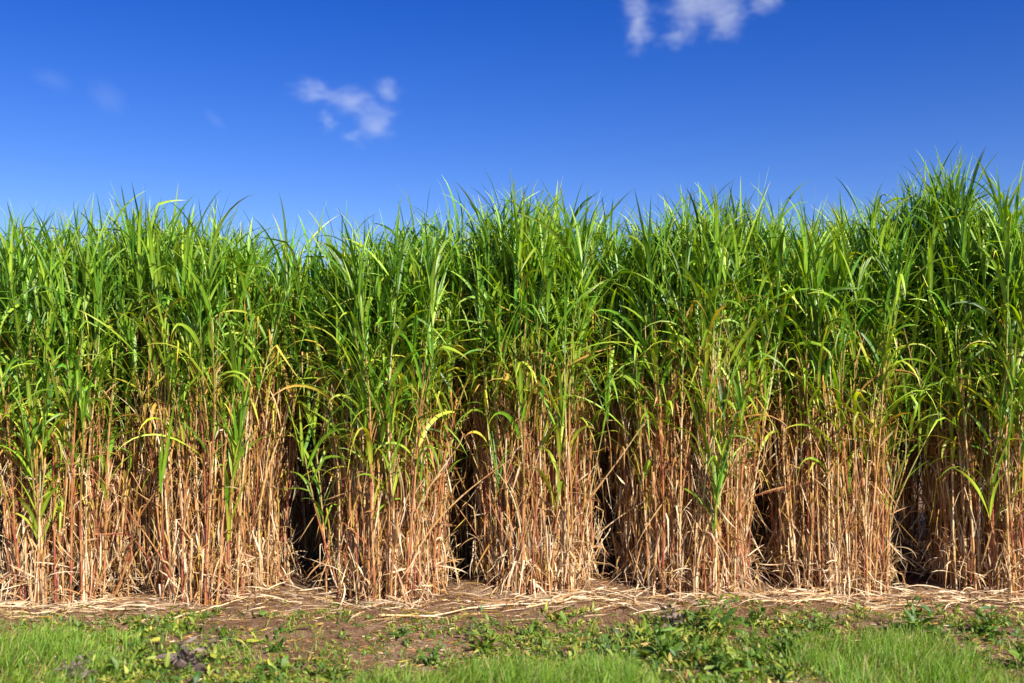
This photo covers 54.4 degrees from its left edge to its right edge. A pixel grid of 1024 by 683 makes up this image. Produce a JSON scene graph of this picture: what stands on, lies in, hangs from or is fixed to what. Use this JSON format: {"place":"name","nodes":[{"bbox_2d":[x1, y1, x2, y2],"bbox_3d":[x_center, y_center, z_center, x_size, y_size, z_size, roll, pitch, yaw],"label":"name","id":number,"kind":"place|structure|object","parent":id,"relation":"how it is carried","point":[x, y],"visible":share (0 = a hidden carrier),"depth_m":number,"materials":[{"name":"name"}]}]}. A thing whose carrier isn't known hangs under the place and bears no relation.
{"place":"outdoors","nodes":[
{"label":"outdoors","id":0,"kind":"place"},
{"bbox_2d":[0,393,1023,682],"bbox_3d":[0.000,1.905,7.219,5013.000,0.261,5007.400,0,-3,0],"label":"ground","id":1,"kind":"structure","parent":0,"point":[622,613],"depth_m":6.91,"materials":[{"name":"soil"}]},
{"bbox_2d":[0,446,21,566],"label":"cane grass clump","id":2,"kind":"object","parent":1,"relation":"on","point":[2,526],"depth_m":9.23,"materials":[{"name":"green plant"}]},
{"bbox_2d":[0,255,42,577],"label":"cane grass clump","id":3,"kind":"object","parent":1,"relation":"on","point":[10,314],"visible":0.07,"depth_m":7.17,"materials":[{"name":"green plant"}]},
{"bbox_2d":[0,352,144,572],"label":"cane grass clump","id":4,"kind":"object","parent":1,"relation":"on","point":[18,500],"depth_m":8.94,"materials":[{"name":"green plant"}]},
{"bbox_2d":[54,651,96,682],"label":"withered weed","id":5,"kind":"object","parent":1,"relation":"on","point":[71,669],"visible":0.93,"depth_m":5.36,"materials":[{"name":"grey plant"}]},
{"bbox_2d":[0,192,218,609],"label":"cane grass clump","id":6,"kind":"object","parent":1,"relation":"on","point":[55,396],"visible":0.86,"depth_m":7.35,"materials":[{"name":"green plant"}]},
{"bbox_2d":[155,631,217,673],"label":"withered weed","id":7,"kind":"object","parent":1,"relation":"on","point":[183,655],"visible":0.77,"depth_m":5.62,"materials":[{"name":"grey plant"}]},
{"bbox_2d":[74,184,339,607],"bbox_3d":[-2.275,0.519,7.819,2.358,3.496,2.309,0,-3,0],"label":"cane grass clump","id":8,"kind":"object","parent":1,"relation":"on","point":[233,343],"visible":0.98,"depth_m":7.40,"materials":[{"name":"green plant"}]},
{"bbox_2d":[173,596,247,618],"bbox_3d":[-2.145,1.903,7.112,0.026,0.071,0.596,-2,-4,43],"label":"fallen cane","id":9,"kind":"object","parent":1,"relation":"on","point":[211,607],"visible":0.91,"depth_m":7.11,"materials":[{"name":"beige plant"}]},
{"bbox_2d":[143,223,283,561],"bbox_3d":[-2.897,0.599,9.238,2.011,3.260,2.549,-1,-3,26],"label":"cane grass clump","id":10,"kind":"object","parent":1,"relation":"on","point":[224,386],"depth_m":8.79,"materials":[{"name":"green plant"}]},
{"bbox_2d":[265,630,288,652],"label":"leafy weed","id":11,"kind":"object","parent":1,"relation":"on","point":[275,646],"visible":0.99,"depth_m":6.11,"materials":[{"name":"green plant"}]},
{"bbox_2d":[254,283,344,560],"bbox_3d":[-1.704,0.698,9.254,2.344,2.893,2.261,-2,-3,38],"label":"cane grass clump","id":12,"kind":"object","parent":1,"relation":"on","point":[302,509],"visible":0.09,"depth_m":8.99,"materials":[{"name":"brown plant"}]},
{"bbox_2d":[312,649,355,681],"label":"leafy weed","id":13,"kind":"object","parent":1,"relation":"on","point":[326,676],"visible":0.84,"depth_m":5.53,"materials":[{"name":"green plant"}]},
{"bbox_2d":[255,186,519,608],"bbox_3d":[-0.939,0.530,7.805,2.055,3.510,2.320,0,-3,0],"label":"cane grass clump","id":14,"kind":"object","parent":1,"relation":"on","point":[383,316],"visible":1,"depth_m":7.35,"materials":[{"name":"green plant"}]},
{"bbox_2d":[389,625,412,637],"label":"leafy weed","id":15,"kind":"object","parent":1,"relation":"on","point":[403,631],"visible":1,"depth_m":6.42,"materials":[{"name":"green plant"}]},
{"bbox_2d":[416,639,445,666],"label":"leafy weed","id":16,"kind":"object","parent":1,"relation":"on","point":[434,655],"visible":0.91,"depth_m":5.88,"materials":[{"name":"green plant"}]},
{"bbox_2d":[0,190,929,546],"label":"cane field behind","id":17,"kind":"structure","parent":1,"relation":"on","point":[614,462],"depth_m":10.27,"materials":[{"name":"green plant"}]},
{"bbox_2d":[422,324,515,568],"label":"cane grass clump","id":18,"kind":"object","parent":1,"relation":"on","point":[466,548],"visible":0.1,"depth_m":8.89,"materials":[{"name":"brown plant"}]},
{"bbox_2d":[379,599,569,616],"bbox_3d":[-0.252,1.885,7.029,1.372,0.083,0.026,1,-3,-12],"label":"fallen cane","id":19,"kind":"object","parent":1,"relation":"on","point":[459,610],"visible":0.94,"depth_m":7.00,"materials":[{"name":"beige plant"}]},
{"bbox_2d":[469,613,508,655],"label":"leafy weed","id":20,"kind":"object","parent":1,"relation":"on","point":[484,647],"visible":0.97,"depth_m":6.17,"materials":[{"name":"green plant"}]},
{"bbox_2d":[0,577,1023,682],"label":"straw litter","id":21,"kind":"object","parent":1,"relation":"on","point":[742,596],"visible":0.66,"depth_m":7.13,"materials":[{"name":"beige plant"}]},
{"bbox_2d":[1,604,158,613],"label":"fallen cane","id":22,"kind":"object","parent":21,"relation":"on","point":[70,607],"visible":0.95,"depth_m":7.09,"materials":[{"name":"beige plant"}]},
{"bbox_2d":[756,597,889,607],"bbox_3d":[2.250,1.895,7.198,1.006,0.088,0.018,0,-3,-5],"label":"fallen cane","id":23,"kind":"object","parent":21,"relation":"on","point":[805,600],"visible":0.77,"depth_m":7.18,"materials":[{"name":"beige plant"}]},
{"bbox_2d":[0,594,1023,682],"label":"weed ground cover","id":24,"kind":"object","parent":1,"relation":"on","point":[697,639],"visible":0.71,"depth_m":6.14,"materials":[{"name":"green plant"}]},
{"bbox_2d":[415,171,654,602],"bbox_3d":[0.188,0.430,7.853,1.982,3.540,2.302,0,-3,0],"label":"cane grass clump","id":25,"kind":"object","parent":1,"relation":"on","point":[536,275],"visible":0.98,"depth_m":7.43,"materials":[{"name":"green plant"}]},
{"bbox_2d":[526,596,629,607],"bbox_3d":[0.473,1.854,7.107,0.758,0.070,0.038,0,-3,-8],"label":"fallen cane","id":26,"kind":"object","parent":1,"relation":"on","point":[566,600],"visible":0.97,"depth_m":7.10,"materials":[{"name":"beige plant"}]},
{"bbox_2d":[547,361,644,566],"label":"cane grass clump","id":27,"kind":"object","parent":1,"relation":"on","point":[604,456],"visible":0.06,"depth_m":8.84,"materials":[{"name":"brown plant"}]},
{"bbox_2d":[598,627,630,654],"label":"leafy weed","id":28,"kind":"object","parent":1,"relation":"on","point":[612,647],"visible":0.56,"depth_m":5.98,"materials":[{"name":"green plant"}]},
{"bbox_2d":[636,621,686,663],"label":"leafy weed","id":29,"kind":"object","parent":1,"relation":"on","point":[662,643],"visible":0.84,"depth_m":5.68,"materials":[{"name":"green plant"}]},
{"bbox_2d":[657,603,694,628],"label":"withered weed","id":30,"kind":"object","parent":1,"relation":"on","point":[672,616],"visible":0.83,"depth_m":6.53,"materials":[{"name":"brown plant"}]},
{"bbox_2d":[554,178,849,599],"bbox_3d":[1.373,0.420,7.915,2.367,3.532,2.271,-2,-3,40],"label":"cane grass clump","id":31,"kind":"object","parent":1,"relation":"on","point":[688,366],"visible":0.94,"depth_m":7.43,"materials":[{"name":"green plant"}]},
{"bbox_2d":[696,592,747,634],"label":"leafy weed","id":32,"kind":"object","parent":1,"relation":"on","point":[726,616],"visible":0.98,"depth_m":6.34,"materials":[{"name":"green plant"}]},
{"bbox_2d":[701,642,754,672],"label":"leafy weed","id":33,"kind":"object","parent":1,"relation":"on","point":[722,658],"visible":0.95,"depth_m":5.40,"materials":[{"name":"green plant"}]},
{"bbox_2d":[744,606,761,618],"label":"leafy weed","id":34,"kind":"object","parent":1,"relation":"on","point":[757,616],"visible":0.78,"depth_m":6.66,"materials":[{"name":"green plant"}]},
{"bbox_2d":[722,360,792,573],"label":"cane grass clump","id":35,"kind":"object","parent":1,"relation":"on","point":[759,500],"visible":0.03,"depth_m":9.04,"materials":[{"name":"brown plant"}]},
{"bbox_2d":[769,628,806,657],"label":"leafy weed","id":36,"kind":"object","parent":1,"relation":"on","point":[789,643],"visible":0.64,"depth_m":5.91,"materials":[{"name":"green plant"}]},
{"bbox_2d":[811,610,840,635],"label":"leafy weed","id":37,"kind":"object","parent":1,"relation":"on","point":[825,625],"visible":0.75,"depth_m":6.47,"materials":[{"name":"green plant"}]},
{"bbox_2d":[753,186,932,572],"bbox_3d":[3.147,0.421,9.107,1.973,3.807,2.569,2,-4,-41],"label":"cane grass clump","id":38,"kind":"object","parent":1,"relation":"on","point":[908,516],"depth_m":8.94,"materials":[{"name":"green plant"}]},
{"bbox_2d":[726,169,963,601],"bbox_3d":[2.527,0.463,8.045,2.200,3.728,2.269,0,-3,0],"label":"cane grass clump","id":39,"kind":"object","parent":1,"relation":"on","point":[848,373],"visible":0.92,"depth_m":7.60,"materials":[{"name":"green plant"}]},
{"bbox_2d":[891,309,935,561],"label":"cane grass clump","id":40,"kind":"object","parent":1,"relation":"on","point":[926,533],"visible":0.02,"depth_m":9.21,"materials":[{"name":"brown plant"}]},
{"bbox_2d":[880,594,947,639],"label":"leafy weed","id":41,"kind":"object","parent":1,"relation":"on","point":[911,617],"visible":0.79,"depth_m":6.42,"materials":[{"name":"green plant"}]},
{"bbox_2d":[849,141,1023,602],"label":"cane grass clump","id":42,"kind":"object","parent":1,"relation":"on","point":[977,474],"visible":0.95,"depth_m":7.55,"materials":[{"name":"green plant"}]},
{"bbox_2d":[965,597,1002,635],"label":"leafy weed","id":43,"kind":"object","parent":1,"relation":"on","point":[988,625],"visible":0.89,"depth_m":6.36,"materials":[{"name":"green plant"}]},
{"bbox_2d":[1003,632,1023,667],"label":"leafy weed","id":44,"kind":"object","parent":1,"relation":"on","point":[1018,654],"visible":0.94,"depth_m":5.66,"materials":[{"name":"green plant"}]},
{"bbox_2d":[0,599,1023,682],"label":"turf grass","id":45,"kind":"structure","parent":0,"point":[896,664],"depth_m":5.55,"materials":[{"name":"green plant"}]},
{"bbox_2d":[0,0,1023,282],"label":"sky","id":46,"kind":"structure","parent":0,"point":[336,103],"materials":[{"name":"blue"}]}
]}

